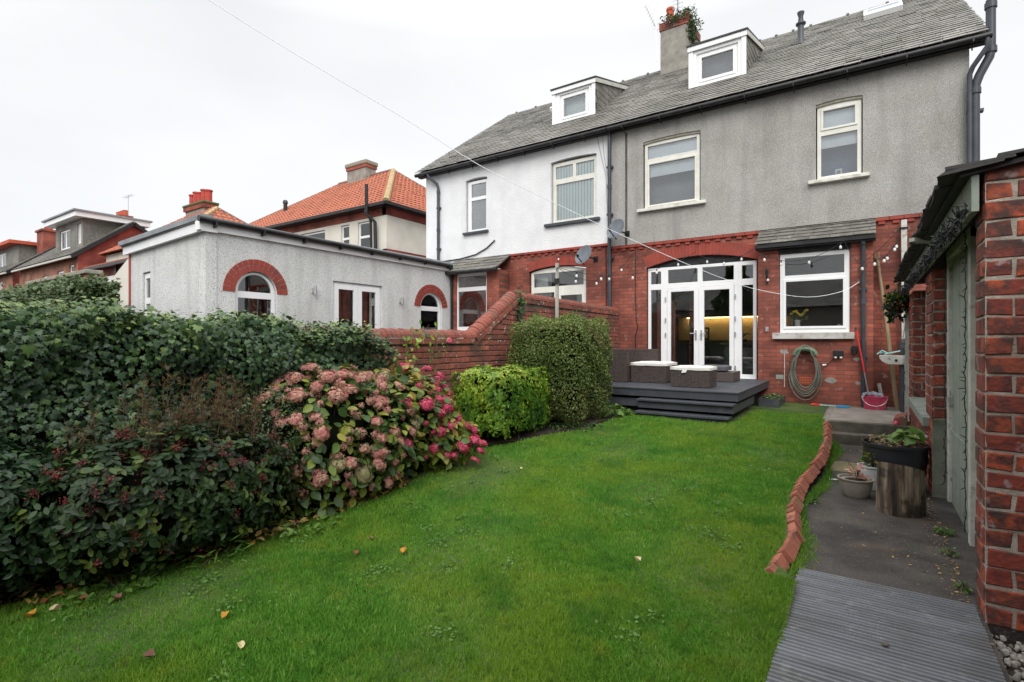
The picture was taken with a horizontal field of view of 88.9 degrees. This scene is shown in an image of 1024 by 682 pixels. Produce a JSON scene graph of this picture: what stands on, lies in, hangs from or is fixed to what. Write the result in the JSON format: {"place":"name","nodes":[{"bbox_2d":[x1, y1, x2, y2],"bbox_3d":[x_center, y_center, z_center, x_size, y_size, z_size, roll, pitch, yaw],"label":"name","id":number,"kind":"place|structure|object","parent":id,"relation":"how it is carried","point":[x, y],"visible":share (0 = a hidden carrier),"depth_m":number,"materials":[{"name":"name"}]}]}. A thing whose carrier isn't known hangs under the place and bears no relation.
{"place":"outdoors","nodes":[
{"label":"outdoors","id":0,"kind":"place"},
{"bbox_2d":[0,228,55,290],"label":"brick house","id":1,"kind":"structure","parent":0,"point":[14,254],"depth_m":40.49,"materials":[{"name":"brick"}]},
{"bbox_2d":[0,253,5,266],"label":"window","id":2,"kind":"structure","parent":1,"relation":"in","point":[3,256],"depth_m":43.03,"materials":[{"name":"plastic"}]},
{"bbox_2d":[25,269,102,284],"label":"brick wall","id":3,"kind":"structure","parent":0,"point":[84,272],"depth_m":14.40,"materials":[{"name":"brick"}]},
{"bbox_2d":[11,194,152,287],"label":"brick house","id":4,"kind":"structure","parent":0,"point":[84,238],"depth_m":33.69,"materials":[{"name":"brick"}]},
{"bbox_2d":[61,229,69,249],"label":"window","id":5,"kind":"structure","parent":4,"relation":"in","point":[65,235],"depth_m":35.01,"materials":[{"name":"plastic"}]},
{"bbox_2d":[98,189,247,261],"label":"tiled house","id":6,"kind":"structure","parent":0,"point":[201,202],"depth_m":32.08,"materials":[{"name":"tile"}]},
{"bbox_2d":[0,405,632,605],"bbox_3d":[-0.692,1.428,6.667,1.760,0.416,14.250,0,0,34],"label":"flower bed soil","id":7,"kind":"structure","parent":0,"point":[489,440],"depth_m":5.11,"materials":[{"name":"soil"}]},
{"bbox_2d":[0,437,87,598],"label":"laurel bush","id":8,"kind":"object","parent":7,"relation":"on","point":[15,478],"visible":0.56,"depth_m":3.08,"materials":[{"name":"plant"}]},
{"bbox_2d":[0,272,123,327],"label":"ivy hedge","id":9,"kind":"object","parent":7,"relation":"on","point":[73,288],"visible":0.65,"depth_m":9.34,"materials":[{"name":"plant"}]},
{"bbox_2d":[81,258,127,280],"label":"outhouse","id":10,"kind":"structure","parent":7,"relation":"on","point":[110,269],"depth_m":23.14,"materials":[{"name":"tile"}]},
{"bbox_2d":[110,259,127,310],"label":"outbuilding","id":11,"kind":"structure","parent":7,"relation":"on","point":[122,273],"depth_m":12.98,"materials":[{"name":"paint"}]},
{"bbox_2d":[2,418,302,586],"bbox_3d":[-2.432,1.072,3.780,0.933,1.034,1.872,0,0,34],"label":"skimmia bush","id":12,"kind":"object","parent":7,"relation":"on","point":[177,498],"visible":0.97,"depth_m":3.42,"materials":[{"name":"plant"}]},
{"bbox_2d":[50,362,283,554],"bbox_3d":[-2.438,0.802,3.854,0.762,1.299,1.512,0,0,34],"label":"heather bush","id":13,"kind":"object","parent":7,"relation":"on","point":[255,405],"visible":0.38,"depth_m":3.83,"materials":[{"name":"plant"}]},
{"bbox_2d":[0,290,399,578],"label":"ivy hedge","id":14,"kind":"object","parent":7,"relation":"on","point":[55,372],"visible":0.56,"depth_m":4.01,"materials":[{"name":"plant"}]},
{"bbox_2d":[0,477,409,610],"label":"leaf litter","id":15,"kind":"object","parent":7,"relation":"on","point":[109,577],"visible":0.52,"depth_m":3.95,"materials":[{"name":"plant"}]},
{"bbox_2d":[174,523,255,568],"bbox_3d":[-2.169,1.481,3.829,0.541,0.259,0.520,0,0,-4],"label":"fern","id":16,"kind":"object","parent":7,"relation":"on","point":[215,557],"visible":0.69,"depth_m":3.78,"materials":[{"name":"plant"}]},
{"bbox_2d":[220,384,318,524],"bbox_3d":[-2.112,1.002,4.586,0.837,1.243,0.926,0,0,34],"label":"variegated shrub","id":17,"kind":"object","parent":7,"relation":"on","point":[266,424],"visible":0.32,"depth_m":4.45,"materials":[{"name":"plant"}]},
{"bbox_2d":[118,213,453,337],"bbox_3d":[-5.526,-0.335,14.032,4.685,4.070,7.600,0,0,34],"label":"extension","id":18,"kind":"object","parent":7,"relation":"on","point":[199,263],"visible":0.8,"depth_m":11.61,"materials":[{"name":"paint"}]},
{"bbox_2d":[145,273,149,315],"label":"window","id":19,"kind":"structure","parent":18,"relation":"in","point":[147,276],"depth_m":11.93,"materials":[{"name":"plastic"}]},
{"bbox_2d":[235,273,274,331],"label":"window","id":20,"kind":"structure","parent":18,"relation":"in","point":[243,294],"depth_m":10.98,"materials":[{"name":"plastic"}]},
{"bbox_2d":[334,284,357,327],"bbox_3d":[-3.997,-0.253,12.540,0.050,2.185,0.680,0,0,34],"label":"french door","id":21,"kind":"structure","parent":18,"relation":"in","point":[336,286],"depth_m":12.52,"materials":[{"name":"plastic"}]},
{"bbox_2d":[358,286,378,328],"bbox_3d":[-3.610,-0.253,13.111,0.050,2.185,0.680,0,0,34],"label":"french door","id":22,"kind":"structure","parent":18,"relation":"in","point":[360,289],"depth_m":13.08,"materials":[{"name":"plastic"}]},
{"bbox_2d":[420,293,439,329],"bbox_3d":[-2.382,-0.585,14.979,0.060,1.570,0.880,0,0,34],"label":"window","id":23,"kind":"structure","parent":18,"relation":"in","point":[430,306],"depth_m":15.00,"materials":[{"name":"plastic"}]},
{"bbox_2d":[257,507,340,537],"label":"weed","id":24,"kind":"object","parent":7,"relation":"on","point":[290,530],"visible":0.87,"depth_m":4.35,"materials":[{"name":"plant"}]},
{"bbox_2d":[241,362,487,519],"bbox_3d":[-1.547,0.905,5.567,1.605,1.394,2.757,0,0,34],"label":"hydrangea bush","id":25,"kind":"object","parent":7,"relation":"on","point":[383,427],"visible":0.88,"depth_m":4.93,"materials":[{"name":"plant"}]},
{"bbox_2d":[299,290,618,450],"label":"garden wall","id":26,"kind":"structure","parent":7,"relation":"on","point":[483,339],"depth_m":8.29,"materials":[{"name":"brick"}]},
{"bbox_2d":[381,320,436,382],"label":"climbing rose","id":27,"kind":"object","parent":26,"relation":"attached to","point":[418,340],"visible":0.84,"depth_m":6.86,"materials":[{"name":"plant"}]},
{"bbox_2d":[425,335,451,389],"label":"rose","id":28,"kind":"object","parent":26,"relation":"attached to","point":[448,340],"visible":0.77,"depth_m":7.21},
{"bbox_2d":[514,287,526,344],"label":"ivy","id":29,"kind":"object","parent":26,"relation":"attached to","point":[522,301],"visible":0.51,"depth_m":9.10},
{"bbox_2d":[450,364,551,442],"bbox_3d":[-0.140,0.899,7.656,1.098,1.130,1.598,0,0,34],"label":"choisya bush","id":30,"kind":"object","parent":7,"relation":"on","point":[505,399],"visible":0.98,"depth_m":7.17,"materials":[{"name":"plant"}]},
{"bbox_2d":[554,263,559,317],"bbox_3d":[0.876,-0.075,10.004,0.152,2.850,0.100,0,0,60],"label":"line post","id":31,"kind":"object","parent":7,"relation":"on","point":[557,281],"visible":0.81,"depth_m":10.03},
{"bbox_2d":[505,309,613,425],"bbox_3d":[0.831,0.439,8.754,1.521,1.969,1.769,0,0,34],"label":"privet bush","id":32,"kind":"object","parent":7,"relation":"on","point":[568,356],"visible":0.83,"depth_m":8.19,"materials":[{"name":"plant"}]},
{"bbox_2d":[548,420,604,431],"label":"ground ivy","id":33,"kind":"object","parent":7,"relation":"on","point":[572,426],"visible":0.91,"depth_m":8.11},
{"bbox_2d":[593,402,631,416],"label":"leafy plant","id":34,"kind":"object","parent":7,"relation":"on","point":[624,412],"visible":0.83,"depth_m":8.92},
{"bbox_2d":[606,0,997,406],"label":"semi detached house","id":35,"kind":"structure","parent":7,"relation":"on","point":[858,132],"depth_m":11.00,"materials":[{"name":"brick"}]},
{"bbox_2d":[209,0,859,296],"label":"washing line","id":36,"kind":"object","parent":35,"relation":"attached to","point":[489,170],"visible":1,"depth_m":7.13,"materials":[{"name":"fabric"}]},
{"bbox_2d":[607,219,629,239],"bbox_3d":[2.611,-2.735,12.791,0.568,0.513,0.544,0,0,8],"label":"satellite dish","id":37,"kind":"object","parent":35,"relation":"attached to","point":[617,225],"visible":0.94,"depth_m":12.79,"materials":[{"name":"metal"}]},
{"bbox_2d":[644,6,656,54],"bbox_3d":[4.500,-9.901,16.824,0.439,1.803,0.188,0,0,-13],"label":"aerial","id":38,"kind":"object","parent":35,"relation":"attached to","point":[655,27],"visible":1,"depth_m":16.80,"materials":[{"name":"metal"}]},
{"bbox_2d":[637,133,705,212],"bbox_3d":[3.884,-4.025,12.547,1.620,1.810,0.570,0,0,34],"label":"window","id":39,"kind":"structure","parent":35,"relation":"in","point":[672,166],"depth_m":12.60,"materials":[{"name":"plastic"}]},
{"bbox_2d":[672,0,682,16],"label":"aerial","id":40,"kind":"object","parent":35,"relation":"attached to","point":[677,5],"visible":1,"depth_m":16.55,"materials":[{"name":"metal"}]},
{"bbox_2d":[657,4,703,43],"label":"ivy","id":41,"kind":"object","parent":35,"relation":"attached to","point":[691,25],"visible":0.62,"depth_m":16.49,"materials":[{"name":"plant"}]},
{"bbox_2d":[665,287,698,364],"bbox_3d":[4.003,-0.250,12.317,0.780,2.010,0.136,0,0,34],"label":"patio door","id":42,"kind":"structure","parent":35,"relation":"in","point":[696,289],"depth_m":12.16,"materials":[{"name":"plastic"}]},
{"bbox_2d":[699,285,735,370],"bbox_3d":[4.664,-0.250,11.868,0.810,2.010,0.136,0,0,34],"label":"patio door","id":43,"kind":"structure","parent":35,"relation":"in","point":[702,333],"depth_m":11.93,"materials":[{"name":"plastic"}]},
{"bbox_2d":[557,227,900,284],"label":"festoon lights","id":44,"kind":"object","parent":35,"relation":"hanging from","point":[809,262],"visible":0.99,"depth_m":10.50},
{"bbox_2d":[652,254,843,378],"bbox_3d":[6.600,-0.550,13.137,6.550,2.920,4.150,0,0,34],"label":"kitchen interior","id":45,"kind":"object","parent":35,"relation":"attached to","point":[827,310],"visible":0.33,"depth_m":14.64,"materials":[{"name":"glass"}]},
{"bbox_2d":[687,327,709,364],"bbox_3d":[4.764,0.247,13.326,0.460,1.205,0.440,0,0,34],"label":"dining chair","id":46,"kind":"object","parent":45,"relation":"on","point":[692,345],"visible":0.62,"depth_m":13.36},
{"bbox_2d":[788,345,825,400],"bbox_3d":[5.934,0.635,10.488,0.669,1.131,0.180,0,0,34],"label":"garden hose","id":47,"kind":"object","parent":35,"relation":"attached to","point":[796,353],"visible":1,"depth_m":10.46,"materials":[{"name":"rubber"}]},
{"bbox_2d":[772,249,854,338],"bbox_3d":[6.053,-0.920,10.516,1.430,1.760,0.200,0,0,34],"label":"window","id":48,"kind":"structure","parent":35,"relation":"in","point":[789,332],"depth_m":10.46,"materials":[{"name":"plastic"}]},
{"bbox_2d":[799,350,843,364],"bbox_3d":[6.140,0.330,10.389,0.782,0.300,0.113,0,0,34],"label":"twin socket box","id":49,"kind":"object","parent":35,"relation":"attached to","point":[838,353],"visible":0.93,"depth_m":10.19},
{"bbox_2d":[808,99,869,184],"bbox_3d":[6.675,-4.055,10.649,1.050,1.730,0.570,0,0,34],"label":"window","id":50,"kind":"structure","parent":35,"relation":"in","point":[839,125],"depth_m":10.65,"materials":[{"name":"plastic"}]},
{"bbox_2d":[851,346,857,353],"bbox_3d":[6.603,0.175,10.053,0.120,0.150,0.148,0,0,34],"label":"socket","id":51,"kind":"object","parent":35,"relation":"attached to","point":[854,349],"visible":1,"depth_m":10.03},
{"bbox_2d":[893,148,1023,631],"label":"brick shed","id":52,"kind":"structure","parent":7,"relation":"on","point":[989,192],"depth_m":2.99,"materials":[{"name":"brick"}]},
{"bbox_2d":[881,282,909,322],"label":"hanging plant","id":53,"kind":"object","parent":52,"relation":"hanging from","point":[895,304],"visible":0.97,"depth_m":8.16,"materials":[{"name":"plant"}]},
{"bbox_2d":[908,292,930,426],"bbox_3d":[5.106,0.100,6.420,0.250,1.600,2.400,0,0,34],"label":"window","id":54,"kind":"structure","parent":52,"relation":"in","point":[917,404],"depth_m":6.68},
{"bbox_2d":[909,237,933,243],"bbox_3d":[3.350,-0.805,4.224,0.322,0.040,0.042,0,0,-18],"label":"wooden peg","id":55,"kind":"object","parent":52,"relation":"attached to","point":[916,240],"visible":0.79,"depth_m":4.18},
{"bbox_2d":[898,202,968,531],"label":"fairy lights","id":56,"kind":"object","parent":52,"relation":"attached to","point":[941,238],"visible":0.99,"depth_m":4.08},
{"bbox_2d":[948,246,967,531],"bbox_3d":[3.944,0.405,4.571,0.075,2.390,1.195,0,0,34],"label":"shed door","id":57,"kind":"structure","parent":52,"relation":"in","point":[958,441],"depth_m":4.66,"materials":[{"name":"wood"}]},
{"bbox_2d":[249,159,425,257],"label":"tiled house","id":58,"kind":"structure","parent":0,"point":[365,204],"depth_m":22.77,"materials":[{"name":"tile"}]},
{"bbox_2d":[305,231,324,238],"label":"window","id":59,"kind":"structure","parent":58,"relation":"in","point":[321,234],"depth_m":23.60,"materials":[{"name":"plastic"}]},
{"bbox_2d":[343,225,348,243],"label":"window","id":60,"kind":"structure","parent":58,"relation":"in","point":[345,228],"depth_m":22.52,"materials":[{"name":"plastic"}]},
{"bbox_2d":[359,221,369,246],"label":"window","id":61,"kind":"structure","parent":58,"relation":"in","point":[364,228],"depth_m":21.84,"materials":[{"name":"plastic"}]},
{"bbox_2d":[0,402,827,681],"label":"lawn","id":62,"kind":"structure","parent":0,"point":[791,407],"depth_m":3.44,"materials":[{"name":"plant"}]},
{"bbox_2d":[24,608,36,616],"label":"fallen leaf","id":63,"kind":"object","parent":62,"relation":"on","point":[31,613],"visible":1,"depth_m":3.02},
{"bbox_2d":[41,597,50,603],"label":"fallen leaf","id":64,"kind":"object","parent":62,"relation":"on","point":[44,600],"visible":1,"depth_m":3.16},
{"bbox_2d":[49,604,62,609],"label":"fallen leaf","id":65,"kind":"object","parent":62,"relation":"on","point":[55,606],"visible":1,"depth_m":3.09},
{"bbox_2d":[66,563,156,602],"bbox_3d":[-2.545,1.544,3.351,0.447,0.159,0.454,0,0,-16],"label":"weed","id":66,"kind":"object","parent":62,"relation":"on","point":[147,582],"visible":0.87,"depth_m":3.35,"materials":[{"name":"plant"}]},
{"bbox_2d":[112,593,121,599],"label":"fallen leaf","id":67,"kind":"object","parent":62,"relation":"on","point":[117,596],"visible":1,"depth_m":3.23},
{"bbox_2d":[143,648,154,656],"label":"fallen leaf","id":68,"kind":"object","parent":62,"relation":"on","point":[149,653],"visible":1,"depth_m":2.64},
{"bbox_2d":[237,640,244,648],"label":"fallen leaf","id":69,"kind":"object","parent":62,"relation":"on","point":[241,644],"visible":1,"depth_m":2.71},
{"bbox_2d":[51,437,769,681],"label":"clover","id":70,"kind":"object","parent":62,"relation":"on","point":[204,580],"visible":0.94,"depth_m":3.62,"materials":[{"name":"plant"}]},
{"bbox_2d":[589,378,768,422],"bbox_3d":[3.147,1.163,10.519,3.240,0.673,3.777,0,0,34],"label":"raised decking","id":71,"kind":"object","parent":62,"relation":"on","point":[721,401],"visible":0.55,"depth_m":8.94,"materials":[{"name":"wood"}]},
{"bbox_2d":[599,349,633,381],"bbox_3d":[2.200,0.489,10.862,0.669,0.658,0.659,0,0,34],"label":"rattan armchair","id":72,"kind":"object","parent":71,"relation":"on","point":[620,368],"visible":0.59,"depth_m":10.50,"materials":[{"name":"wicker"}]},
{"bbox_2d":[628,349,676,382],"bbox_3d":[2.771,0.494,10.758,1.088,0.648,0.808,0,0,34],"label":"rattan sofa","id":73,"kind":"object","parent":71,"relation":"on","point":[657,374],"visible":0.8,"depth_m":10.43,"materials":[{"name":"wicker"}]},
{"bbox_2d":[630,361,677,365],"bbox_3d":[2.887,0.458,10.600,0.740,0.093,0.700,0,0,34],"label":"seat cushion","id":74,"kind":"object","parent":73,"relation":"on","point":[655,363],"visible":0.99,"depth_m":10.36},
{"bbox_2d":[671,370,716,387],"bbox_3d":[3.316,0.674,9.505,0.678,0.288,0.548,0,0,34],"label":"rattan footstool","id":75,"kind":"object","parent":71,"relation":"on","point":[702,379],"visible":1,"depth_m":9.28,"materials":[{"name":"wicker"}]},
{"bbox_2d":[670,365,716,370],"bbox_3d":[3.314,0.490,9.512,0.690,0.088,0.580,0,0,34],"label":"seat cushion","id":76,"kind":"object","parent":75,"relation":"on","point":[697,368],"visible":0.98,"depth_m":9.30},
{"bbox_2d":[717,371,739,381],"bbox_3d":[4.203,0.724,10.988,1.000,0.188,0.700,0,0,34],"label":"footstool","id":77,"kind":"object","parent":71,"relation":"on","point":[728,376],"visible":0.36,"depth_m":10.53,"materials":[{"name":"wicker"}]},
{"bbox_2d":[701,364,731,370],"bbox_3d":[4.237,0.560,10.904,0.550,0.128,0.600,0,0,34],"label":"grey cushion","id":78,"kind":"object","parent":77,"relation":"on","point":[724,367],"visible":0.6,"depth_m":10.67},
{"bbox_2d":[758,394,784,407],"bbox_3d":[5.216,1.220,10.450,0.360,0.200,0.950,0,0,34],"label":"planter box","id":79,"kind":"object","parent":62,"relation":"on","point":[777,402],"visible":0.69,"depth_m":10.10,"materials":[{"name":"plastic"}]},
{"bbox_2d":[764,393,784,398],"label":"weed","id":80,"kind":"object","parent":79,"relation":"on","point":[770,396],"visible":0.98,"depth_m":10.38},
{"bbox_2d":[764,420,832,573],"bbox_3d":[3.301,1.431,5.742,0.259,0.412,5.620,0,0,34],"label":"lawn edging","id":81,"kind":"object","parent":62,"relation":"on","point":[784,557],"visible":0.73,"depth_m":4.54,"materials":[{"name":"brick"}]},
{"bbox_2d":[0,0,1023,267],"label":"sky","id":82,"kind":"structure","parent":0,"point":[158,102],"materials":[{"name":"white"}]},
{"bbox_2d":[414,70,662,329],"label":"semi detached house","id":83,"kind":"structure","parent":0,"point":[492,238],"depth_m":14.96,"materials":[{"name":"paint"}]},
{"bbox_2d":[457,272,486,329],"bbox_3d":[-1.157,-0.840,15.271,1.160,2.280,0.060,0,0,34],"label":"window","id":84,"kind":"structure","parent":83,"relation":"in","point":[480,288],"depth_m":15.36,"materials":[{"name":"plastic"}]},
{"bbox_2d":[462,178,488,235],"bbox_3d":[-1.039,-4.075,15.747,0.960,1.750,0.310,0,0,34],"label":"window","id":85,"kind":"structure","parent":83,"relation":"in","point":[477,190],"depth_m":15.88,"materials":[{"name":"plastic"}]},
{"bbox_2d":[531,267,585,302],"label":"window","id":86,"kind":"structure","parent":83,"relation":"in","point":[568,289],"depth_m":14.68,"materials":[{"name":"plastic"}]},
{"bbox_2d":[544,155,599,227],"bbox_3d":[1.717,-4.020,14.055,1.640,1.840,0.610,0,0,34],"label":"window","id":87,"kind":"structure","parent":83,"relation":"in","point":[574,181],"depth_m":14.06,"materials":[{"name":"plastic"}]},
{"bbox_2d":[575,245,597,264],"bbox_3d":[1.900,-2.185,13.293,0.582,0.513,0.571,0,0,8],"label":"satellite dish","id":88,"kind":"object","parent":83,"relation":"attached to","point":[583,254],"visible":1,"depth_m":13.28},
{"bbox_2d":[785,438,845,576],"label":"edge grass","id":89,"kind":"structure","parent":0,"point":[819,488],"depth_m":4.74,"materials":[{"name":"plant"}]},
{"bbox_2d":[823,406,909,424],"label":"concrete patio","id":90,"kind":"structure","parent":0,"point":[862,414],"depth_m":9.01,"materials":[{"name":"concrete"}]},
{"bbox_2d":[820,404,848,407],"bbox_3d":[6.182,1.246,10.005,0.488,0.032,0.095,0,0,38],"label":"scrubbing brush","id":91,"kind":"object","parent":90,"relation":"on","point":[842,406],"visible":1,"depth_m":9.95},
{"bbox_2d":[862,395,887,409],"bbox_3d":[6.768,1.147,9.728,0.407,0.245,0.350,0,0,34],"label":"bucket","id":92,"kind":"object","parent":90,"relation":"on","point":[871,402],"visible":0.93,"depth_m":9.61,"materials":[{"name":"plastic"}]},
{"bbox_2d":[855,327,868,391],"bbox_3d":[6.686,0.434,9.920,0.095,1.392,0.313,0,0,-20],"label":"mop","id":93,"kind":"object","parent":92,"relation":"in","point":[861,358],"visible":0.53,"depth_m":9.94,"materials":[{"name":"metal"}]},
{"bbox_2d":[863,391,883,396],"bbox_3d":[6.732,0.987,9.728,0.320,0.118,0.260,0,0,34],"label":"cleaning cloth","id":94,"kind":"object","parent":92,"relation":"in","point":[875,394],"visible":1,"depth_m":9.67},
{"bbox_2d":[874,252,898,409],"bbox_3d":[7.100,-0.222,9.869,0.118,2.997,0.567,0,0,-7],"label":"clothes prop","id":95,"kind":"object","parent":90,"relation":"on","point":[892,373],"visible":0.97,"depth_m":9.85,"materials":[{"name":"brown wood"}]},
{"bbox_2d":[879,339,904,411],"bbox_3d":[7.175,0.613,9.321,1.010,1.315,0.415,0,0,34],"label":"barbecue","id":96,"kind":"object","parent":90,"relation":"on","point":[894,359],"visible":0.3,"depth_m":9.31,"materials":[{"name":"metal"}]},
{"bbox_2d":[877,350,899,354],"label":"garden gloves","id":97,"kind":"object","parent":96,"relation":"on","point":[885,352],"visible":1,"depth_m":9.43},
{"bbox_2d":[893,412,906,425],"bbox_3d":[5.904,1.177,7.922,0.171,0.186,0.281,0,0,41],"label":"loose brick","id":98,"kind":"object","parent":90,"relation":"on","point":[900,418],"visible":0.89,"depth_m":7.82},
{"bbox_2d":[900,219,907,408],"bbox_3d":[7.386,-0.505,9.828,0.130,3.550,0.130,0,0,34],"label":"white post","id":99,"kind":"object","parent":90,"relation":"on","point":[903,228],"visible":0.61,"depth_m":9.79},
{"bbox_2d":[787,444,1023,681],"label":"garden path","id":100,"kind":"structure","parent":0,"point":[843,551],"depth_m":4.00,"materials":[{"name":"concrete"}]},
{"bbox_2d":[805,496,821,503],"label":"weed","id":101,"kind":"object","parent":100,"relation":"on","point":[814,500],"visible":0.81,"depth_m":5.06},
{"bbox_2d":[820,461,856,473],"bbox_3d":[4.300,1.567,6.327,1.000,0.027,0.600,0,0,34],"label":"path strip","id":102,"kind":"object","parent":100,"relation":"on","point":[839,466],"depth_m":6.46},
{"bbox_2d":[837,460,874,498],"bbox_3d":[3.489,1.393,5.294,0.324,0.389,0.324,0,0,34],"label":"round pot","id":103,"kind":"object","parent":100,"relation":"on","point":[858,485],"visible":0.98,"depth_m":5.22,"materials":[{"name":"ceramic"}]},
{"bbox_2d":[857,446,876,490],"bbox_3d":[3.814,1.359,5.533,0.258,0.459,0.258,0,0,34],"label":"tall pot","id":104,"kind":"object","parent":100,"relation":"on","point":[870,471],"visible":0.47,"depth_m":5.47,"materials":[{"name":"ceramic"}]},
{"bbox_2d":[829,420,910,445],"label":"garden steps","id":105,"kind":"structure","parent":100,"relation":"on","point":[854,433],"depth_m":7.97,"materials":[{"name":"concrete"}]},
{"bbox_2d":[766,567,1005,681],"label":"grooved decking panel","id":106,"kind":"object","parent":100,"relation":"on","point":[840,629],"visible":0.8,"depth_m":2.76,"materials":[{"name":"wood"}]},
{"bbox_2d":[796,446,994,644],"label":"path litter","id":107,"kind":"object","parent":100,"relation":"on","point":[928,547],"visible":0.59,"depth_m":3.78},
{"bbox_2d":[876,462,925,518],"bbox_3d":[3.574,1.348,4.796,0.376,0.489,0.379,0,0,34],"label":"tree stump","id":108,"kind":"object","parent":100,"relation":"on","point":[900,491],"visible":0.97,"depth_m":4.66,"materials":[{"name":"wood"}]},
{"bbox_2d":[861,426,929,478],"bbox_3d":[4.085,1.234,5.566,0.598,0.701,0.598,0,0,34],"label":"planter","id":109,"kind":"object","parent":108,"relation":"on","point":[907,449],"visible":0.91,"depth_m":5.39,"materials":[{"name":"plastic"}]},
{"bbox_2d":[934,526,957,535],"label":"weed","id":110,"kind":"object","parent":100,"relation":"on","point":[947,530],"visible":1,"depth_m":4.23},
{"bbox_2d":[940,546,959,556],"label":"weed","id":111,"kind":"object","parent":100,"relation":"on","point":[950,551],"visible":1,"depth_m":3.83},
{"bbox_2d":[954,581,972,593],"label":"weed","id":112,"kind":"object","parent":100,"relation":"on","point":[965,586],"visible":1,"depth_m":3.29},
{"bbox_2d":[991,634,1023,681],"bbox_3d":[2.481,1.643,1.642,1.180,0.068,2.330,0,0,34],"label":"gravel","id":113,"kind":"structure","parent":0,"point":[1013,659],"depth_m":2.71,"materials":[{"name":"gravel"}]},
{"bbox_3d":[6.243,-0.212,10.762,1.230,0.045,0.420,0,0,34],"label":"window board","id":114,"kind":"object","parent":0,"visible":0},
{"bbox_2d":[788,309,808,325],"bbox_3d":[5.943,-0.451,10.931,0.494,0.422,0.300,0,0,34],"label":"flower vase","id":115,"kind":"object","parent":114,"relation":"on","point":[798,321],"visible":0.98,"depth_m":10.85,"materials":[{"name":"ceramic"}]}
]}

